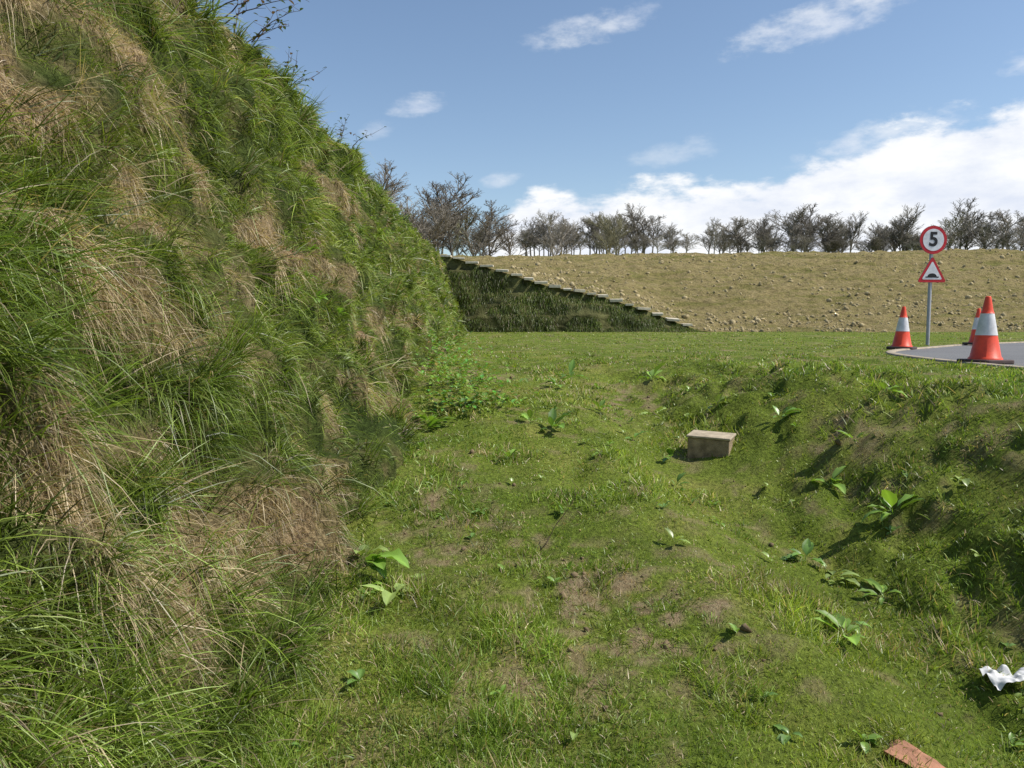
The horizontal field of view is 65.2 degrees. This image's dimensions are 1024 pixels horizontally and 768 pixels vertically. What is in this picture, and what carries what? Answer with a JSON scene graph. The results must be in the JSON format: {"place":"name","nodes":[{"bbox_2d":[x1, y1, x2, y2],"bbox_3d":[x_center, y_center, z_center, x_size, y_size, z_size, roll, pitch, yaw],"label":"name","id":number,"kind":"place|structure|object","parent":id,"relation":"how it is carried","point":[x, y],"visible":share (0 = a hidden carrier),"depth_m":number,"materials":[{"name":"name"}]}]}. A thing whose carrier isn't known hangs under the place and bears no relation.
{"place":"outdoors","nodes":[
{"label":"outdoors","id":0,"kind":"place"},
{"bbox_2d":[197,0,1023,256],"label":"sky","id":1,"kind":"structure","parent":0,"point":[690,112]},
{"bbox_2d":[217,331,1023,767],"bbox_3d":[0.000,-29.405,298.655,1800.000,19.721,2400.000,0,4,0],"label":"ground","id":2,"kind":"structure","parent":0,"point":[716,473],"depth_m":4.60,"materials":[{"name":"green plant"}]},
{"bbox_2d":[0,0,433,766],"bbox_3d":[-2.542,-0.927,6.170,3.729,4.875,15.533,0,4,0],"label":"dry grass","id":3,"kind":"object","parent":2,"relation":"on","point":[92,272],"visible":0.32,"depth_m":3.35,"materials":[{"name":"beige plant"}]},
{"bbox_2d":[0,0,469,767],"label":"grass bank","id":4,"kind":"structure","parent":2,"relation":"on","point":[44,76],"depth_m":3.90,"materials":[{"name":"plant"}]},
{"bbox_2d":[204,0,308,22],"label":"bramble bush","id":5,"kind":"object","parent":4,"relation":"on","point":[244,11],"visible":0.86,"depth_m":7.30,"materials":[{"name":"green plant"}]},
{"bbox_2d":[223,0,302,45],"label":"bramble bush","id":6,"kind":"object","parent":4,"relation":"on","point":[258,35],"visible":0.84,"depth_m":8.26,"materials":[{"name":"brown plant"}]},
{"bbox_2d":[270,47,326,89],"bbox_3d":[-2.622,-3.772,9.658,0.505,0.438,0.847,3,5,33],"label":"bramble bush","id":7,"kind":"object","parent":4,"relation":"on","point":[295,69],"visible":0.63,"depth_m":9.70,"materials":[{"name":"green plant"}]},
{"bbox_2d":[308,244,319,249],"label":"broad leaf weed","id":8,"kind":"object","parent":4,"relation":"on","point":[312,247],"visible":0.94,"depth_m":6.22,"materials":[{"name":"green plant"}]},
{"bbox_2d":[313,290,329,302],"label":"broad leaf weed","id":9,"kind":"object","parent":4,"relation":"on","point":[320,296],"visible":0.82,"depth_m":6.33,"materials":[{"name":"green plant"}]},
{"bbox_2d":[337,307,347,314],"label":"broad leaf weed","id":10,"kind":"object","parent":4,"relation":"on","point":[339,310],"visible":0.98,"depth_m":6.54,"materials":[{"name":"green plant"}]},
{"bbox_2d":[325,114,385,146],"bbox_3d":[-2.513,-4.024,12.839,1.021,0.476,0.656,0,4,0],"label":"bramble bush","id":11,"kind":"object","parent":4,"relation":"on","point":[341,135],"visible":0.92,"depth_m":12.78,"materials":[{"name":"green plant"}]},
{"bbox_2d":[350,545,388,560],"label":"dock plant","id":12,"kind":"object","parent":2,"relation":"on","point":[380,547],"visible":0.75,"depth_m":4.35,"materials":[{"name":"green plant"}]},
{"bbox_2d":[365,578,396,592],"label":"broad leaf weed","id":13,"kind":"object","parent":2,"relation":"on","point":[381,582],"visible":0.25,"depth_m":4.05,"materials":[{"name":"green plant"}]},
{"bbox_2d":[365,548,409,577],"bbox_3d":[-0.660,0.926,4.138,0.202,0.139,0.260,-2,5,-23],"label":"broad leaf weed","id":14,"kind":"object","parent":2,"relation":"on","point":[396,554],"visible":0.95,"depth_m":4.12,"materials":[{"name":"green plant"}]},
{"bbox_2d":[361,583,415,605],"bbox_3d":[-0.554,1.017,3.882,0.271,0.106,0.247,-3,5,-39],"label":"dock plant","id":15,"kind":"object","parent":2,"relation":"on","point":[387,596],"visible":0.9,"depth_m":3.88,"materials":[{"name":"green plant"}]},
{"bbox_2d":[411,413,455,421],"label":"dock plant","id":16,"kind":"object","parent":2,"relation":"on","point":[430,418],"visible":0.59,"depth_m":7.04,"materials":[{"name":"green plant"}]},
{"bbox_2d":[428,419,446,428],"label":"broad leaf weed","id":17,"kind":"object","parent":2,"relation":"on","point":[433,422],"visible":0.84,"depth_m":6.97,"materials":[{"name":"green plant"}]},
{"bbox_2d":[412,328,487,366],"bbox_3d":[-0.836,-0.530,10.435,1.000,0.611,3.226,0,4,0],"label":"nettle patch","id":18,"kind":"object","parent":2,"relation":"on","point":[435,351],"visible":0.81,"depth_m":10.36,"materials":[{"name":"green plant"}]},
{"bbox_2d":[406,358,494,412],"bbox_3d":[-0.588,-0.001,7.742,0.894,0.492,1.282,-2,5,-24],"label":"nettle patch","id":19,"kind":"object","parent":2,"relation":"on","point":[457,405],"visible":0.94,"depth_m":7.58,"materials":[{"name":"green plant"}]},
{"bbox_2d":[398,330,508,386],"bbox_3d":[-0.638,-0.293,8.819,1.182,0.595,2.056,0,4,-5],"label":"nettle patch","id":20,"kind":"object","parent":2,"relation":"on","point":[438,379],"visible":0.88,"depth_m":8.75,"materials":[{"name":"green plant"}]},
{"bbox_2d":[427,360,556,406],"bbox_3d":[-0.307,0.000,7.689,1.286,0.448,1.291,3,5,35],"label":"nettle patch","id":21,"kind":"object","parent":2,"relation":"on","point":[489,389],"visible":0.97,"depth_m":7.66,"materials":[{"name":"green plant"}]},
{"bbox_2d":[500,449,518,459],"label":"dock plant","id":22,"kind":"object","parent":2,"relation":"on","point":[511,452],"visible":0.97,"depth_m":6.07,"materials":[{"name":"green plant"}]},
{"bbox_2d":[518,409,542,420],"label":"dock plant","id":23,"kind":"object","parent":2,"relation":"on","point":[528,414],"visible":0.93,"depth_m":7.02,"materials":[{"name":"green plant"}]},
{"bbox_2d":[540,408,571,430],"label":"dock plant","id":24,"kind":"object","parent":2,"relation":"on","point":[552,414],"visible":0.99,"depth_m":6.79,"materials":[{"name":"green plant"}]},
{"bbox_2d":[545,376,573,386],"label":"dock plant","id":25,"kind":"object","parent":2,"relation":"on","point":[552,380],"visible":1,"depth_m":8.58,"materials":[{"name":"green plant"}]},
{"bbox_2d":[540,481,578,550],"bbox_3d":[0.273,0.758,4.617,0.259,0.388,0.026,-2,5,-27],"label":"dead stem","id":26,"kind":"object","parent":2,"relation":"on","point":[561,517],"visible":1,"depth_m":4.62,"materials":[{"name":"brown plant"}]},
{"bbox_2d":[554,359,585,378],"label":"dock plant","id":27,"kind":"object","parent":2,"relation":"on","point":[571,366],"visible":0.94,"depth_m":9.65,"materials":[{"name":"green plant"}]},
{"bbox_2d":[440,257,703,331],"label":"grass faced wall","id":28,"kind":"structure","parent":2,"relation":"on","point":[561,324],"depth_m":34.40,"materials":[{"name":"green plant"}]},
{"bbox_2d":[441,255,691,325],"bbox_3d":[2.365,-4.056,34.779,10.895,3.073,0.592,0,4,0],"label":"stepped stone coping","id":29,"kind":"object","parent":28,"relation":"on","point":[574,290],"visible":1,"depth_m":34.58,"materials":[{"name":"grey stone"}]},
{"bbox_2d":[593,400,611,409],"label":"dock plant","id":30,"kind":"object","parent":2,"relation":"on","point":[601,403],"visible":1,"depth_m":7.92,"materials":[{"name":"green plant"}]},
{"bbox_2d":[625,431,648,439],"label":"dock plant","id":31,"kind":"object","parent":2,"relation":"on","point":[635,435],"visible":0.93,"depth_m":7.05,"materials":[{"name":"green plant"}]},
{"bbox_2d":[636,362,665,379],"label":"dock plant","id":32,"kind":"object","parent":2,"relation":"on","point":[654,372],"visible":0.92,"depth_m":9.38,"materials":[{"name":"green plant"}]},
{"bbox_2d":[641,406,665,414],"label":"dock plant","id":33,"kind":"object","parent":2,"relation":"on","point":[660,408],"visible":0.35,"depth_m":7.97,"materials":[{"name":"green plant"}]},
{"bbox_2d":[290,361,1023,753],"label":"weeds","id":34,"kind":"object","parent":2,"relation":"on","point":[780,727],"visible":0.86,"depth_m":3.95,"materials":[{"name":"green plant"}]},
{"bbox_2d":[663,448,673,461],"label":"dock plant","id":35,"kind":"object","parent":2,"relation":"on","point":[669,451],"visible":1,"depth_m":6.50,"materials":[{"name":"green plant"}]},
{"bbox_2d":[665,528,689,542],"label":"dock plant","id":36,"kind":"object","parent":2,"relation":"on","point":[670,532],"visible":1,"depth_m":4.51,"materials":[{"name":"green plant"}]},
{"bbox_2d":[672,473,688,486],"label":"dock plant","id":37,"kind":"object","parent":2,"relation":"on","point":[680,476],"visible":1,"depth_m":5.93,"materials":[{"name":"green plant"}]},
{"bbox_2d":[365,358,1023,743],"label":"soil crumbs","id":38,"kind":"object","parent":2,"relation":"on","point":[743,626],"visible":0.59,"depth_m":3.91,"materials":[{"name":"brown soil"}]},
{"bbox_2d":[686,430,735,457],"bbox_3d":[1.660,0.527,6.674,0.360,0.222,0.260,4,9,26],"label":"concrete drain block","id":39,"kind":"object","parent":2,"relation":"on","point":[703,444],"depth_m":6.58,"materials":[{"name":"beige concrete"}]},
{"bbox_2d":[407,198,1023,255],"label":"distant treeline","id":40,"kind":"object","parent":2,"relation":"on","point":[833,238],"visible":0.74,"depth_m":191.18,"materials":[{"name":"brown plant"}]},
{"bbox_2d":[707,394,728,410],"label":"dock plant","id":41,"kind":"object","parent":2,"relation":"on","point":[718,397],"visible":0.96,"depth_m":7.40,"materials":[{"name":"green plant"}]},
{"bbox_2d":[440,248,1023,331],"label":"earth mound","id":42,"kind":"object","parent":2,"relation":"on","point":[702,304],"visible":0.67,"depth_m":42.63,"materials":[{"name":"beige soil"}]},
{"bbox_2d":[366,163,403,205],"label":"bare tree","id":43,"kind":"object","parent":42,"relation":"on","point":[387,180],"visible":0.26,"depth_m":49.08,"materials":[{"name":"brown plant"}]},
{"bbox_2d":[370,159,410,200],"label":"bare tree","id":44,"kind":"object","parent":42,"relation":"on","point":[401,189],"visible":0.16,"depth_m":53.57,"materials":[{"name":"brown plant"}]},
{"bbox_2d":[383,189,431,233],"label":"bare tree","id":45,"kind":"object","parent":42,"relation":"on","point":[394,202],"visible":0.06,"depth_m":61.99,"materials":[{"name":"brown plant"}]},
{"bbox_2d":[396,194,436,242],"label":"bare tree","id":46,"kind":"object","parent":42,"relation":"on","point":[407,209],"visible":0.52,"depth_m":52.93,"materials":[{"name":"brown plant"}]},
{"bbox_2d":[411,198,467,245],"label":"bare tree","id":47,"kind":"object","parent":42,"relation":"on","point":[436,231],"visible":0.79,"depth_m":54.26,"materials":[{"name":"brown plant"}]},
{"bbox_2d":[413,184,470,252],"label":"bare tree","id":48,"kind":"object","parent":42,"relation":"on","point":[438,244],"visible":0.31,"depth_m":60.81,"materials":[{"name":"brown plant"}]},
{"bbox_2d":[410,172,481,251],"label":"bare tree","id":49,"kind":"object","parent":42,"relation":"on","point":[437,191],"visible":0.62,"depth_m":56.91,"materials":[{"name":"brown plant"}]},
{"bbox_2d":[416,195,477,255],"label":"bare tree","id":50,"kind":"object","parent":42,"relation":"on","point":[449,242],"visible":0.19,"depth_m":65.23,"materials":[{"name":"brown plant"}]},
{"bbox_2d":[443,205,511,255],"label":"bare tree","id":51,"kind":"object","parent":42,"relation":"on","point":[467,220],"visible":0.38,"depth_m":66.36,"materials":[{"name":"brown plant"}]},
{"bbox_2d":[457,214,513,255],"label":"bare tree","id":52,"kind":"object","parent":42,"relation":"on","point":[490,237],"visible":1,"depth_m":59.23,"materials":[{"name":"brown plant"}]},
{"bbox_2d":[466,199,519,255],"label":"bare tree","id":53,"kind":"object","parent":42,"relation":"on","point":[491,209],"visible":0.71,"depth_m":64.36,"materials":[{"name":"brown plant"}]},
{"bbox_2d":[500,222,535,274],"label":"bare tree","id":54,"kind":"object","parent":42,"relation":"on","point":[510,244],"visible":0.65,"depth_m":66.27,"materials":[{"name":"brown plant"}]},
{"bbox_2d":[537,218,582,255],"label":"bare tree","id":55,"kind":"object","parent":42,"relation":"on","point":[560,240],"visible":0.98,"depth_m":66.52,"materials":[{"name":"brown plant"}]},
{"bbox_2d":[581,212,634,254],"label":"bare tree","id":56,"kind":"object","parent":42,"relation":"on","point":[612,240],"visible":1,"depth_m":65.61,"materials":[{"name":"brown plant"}]},
{"bbox_2d":[452,248,1023,330],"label":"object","id":57,"kind":"structure","parent":42,"relation":"on","point":[770,289],"depth_m":42.74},
{"bbox_2d":[511,248,1023,331],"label":"earth clods","id":58,"kind":"object","parent":42,"relation":"on","point":[731,321],"visible":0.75,"depth_m":38.84,"materials":[{"name":"beige soil"}]},
{"bbox_2d":[1008,216,1023,247],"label":"bare tree","id":59,"kind":"object","parent":42,"relation":"on","point":[1021,232],"visible":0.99,"depth_m":66.43,"materials":[{"name":"grey plant"}]},
{"bbox_2d":[773,406,802,417],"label":"dock plant","id":60,"kind":"object","parent":2,"relation":"on","point":[786,410],"visible":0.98,"depth_m":6.62,"materials":[{"name":"green plant"}]},
{"bbox_2d":[781,539,825,566],"bbox_3d":[1.703,1.000,4.687,0.233,0.131,0.187,-1,4,-17],"label":"dock plant","id":61,"kind":"object","parent":2,"relation":"on","point":[807,546],"visible":0.98,"depth_m":4.73,"materials":[{"name":"green plant"}]},
{"bbox_2d":[810,466,845,493],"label":"dock plant","id":62,"kind":"object","parent":2,"relation":"on","point":[840,486],"visible":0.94,"depth_m":5.60,"materials":[{"name":"green plant"}]},
{"bbox_2d":[814,610,864,645],"bbox_3d":[1.516,1.111,3.691,0.227,0.106,0.354,3,5,36],"label":"dock plant","id":63,"kind":"object","parent":2,"relation":"on","point":[842,621],"visible":0.89,"depth_m":3.71,"materials":[{"name":"green plant"}]},
{"bbox_2d":[825,569,861,587],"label":"dock plant","id":64,"kind":"object","parent":2,"relation":"on","point":[853,580],"visible":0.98,"depth_m":4.55,"materials":[{"name":"green plant"}]},
{"bbox_2d":[835,430,865,441],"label":"dock plant","id":65,"kind":"object","parent":2,"relation":"on","point":[845,433],"visible":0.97,"depth_m":5.81,"materials":[{"name":"green plant"}]},
{"bbox_2d":[850,621,871,633],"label":"dock plant","id":66,"kind":"object","parent":2,"relation":"on","point":[861,622],"visible":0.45,"depth_m":3.81,"materials":[{"name":"green plant"}]},
{"bbox_2d":[857,579,900,604],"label":"dock plant","id":67,"kind":"object","parent":2,"relation":"on","point":[875,584],"visible":1,"depth_m":4.38,"materials":[{"name":"green plant"}]},
{"bbox_2d":[861,489,923,522],"bbox_3d":[2.327,0.747,4.897,0.343,0.262,0.263,0,4,0],"label":"dock plant","id":68,"kind":"object","parent":2,"relation":"on","point":[889,499],"visible":1,"depth_m":4.86,"materials":[{"name":"green plant"}]},
{"bbox_2d":[879,382,907,397],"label":"dock plant","id":69,"kind":"object","parent":2,"relation":"on","point":[883,385],"visible":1,"depth_m":6.18,"materials":[{"name":"green plant"}]},
{"bbox_2d":[886,307,916,349],"bbox_3d":[7.306,-1.049,14.958,0.460,0.795,0.460,5,6,38],"label":"traffic cone","id":70,"kind":"object","parent":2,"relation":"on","point":[901,339],"visible":0.99,"depth_m":14.87,"materials":[{"name":"orange plastic"}]},
{"bbox_2d":[884,739,944,767],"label":"brick fragment","id":71,"kind":"object","parent":2,"relation":"on","point":[900,749],"visible":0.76,"depth_m":2.70,"materials":[{"name":"brick"}]},
{"bbox_2d":[918,226,946,344],"bbox_3d":[9.085,-1.988,17.386,0.610,2.865,0.108,0,4,-3],"label":"traffic sign","id":72,"kind":"object","parent":2,"relation":"on","point":[932,240],"visible":0.99,"depth_m":17.29,"materials":[{"name":"white metal"}]},
{"bbox_2d":[886,341,1023,369],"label":"kerb","id":73,"kind":"structure","parent":2,"relation":"on","point":[893,352],"depth_m":11.14,"materials":[{"name":"concrete"}]},
{"bbox_2d":[951,476,970,486],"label":"dock plant","id":74,"kind":"object","parent":2,"relation":"on","point":[966,481],"visible":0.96,"depth_m":4.79,"materials":[{"name":"green plant"}]},
{"bbox_2d":[979,664,1023,690],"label":"plastic litter","id":75,"kind":"object","parent":2,"relation":"on","point":[998,680],"visible":1,"depth_m":3.38,"materials":[{"name":"white plastic"}]},
{"bbox_2d":[896,343,1023,365],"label":"road","id":76,"kind":"structure","parent":0,"point":[1013,351],"depth_m":13.33,"materials":[{"name":"grey asphalt"}]},
{"bbox_2d":[962,308,980,344],"bbox_3d":[10.200,-1.258,17.505,0.460,0.795,0.460,0,4,-6],"label":"traffic cone","id":77,"kind":"object","parent":76,"relation":"on","point":[973,331],"visible":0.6,"depth_m":17.46,"materials":[{"name":"orange plastic"}]},
{"bbox_2d":[956,296,1013,363],"bbox_3d":[5.624,-0.640,9.480,0.460,0.795,0.460,-1,4,-17],"label":"traffic cone","id":78,"kind":"object","parent":76,"relation":"on","point":[985,348],"visible":0.98,"depth_m":9.39,"materials":[{"name":"orange plastic"}]}
]}

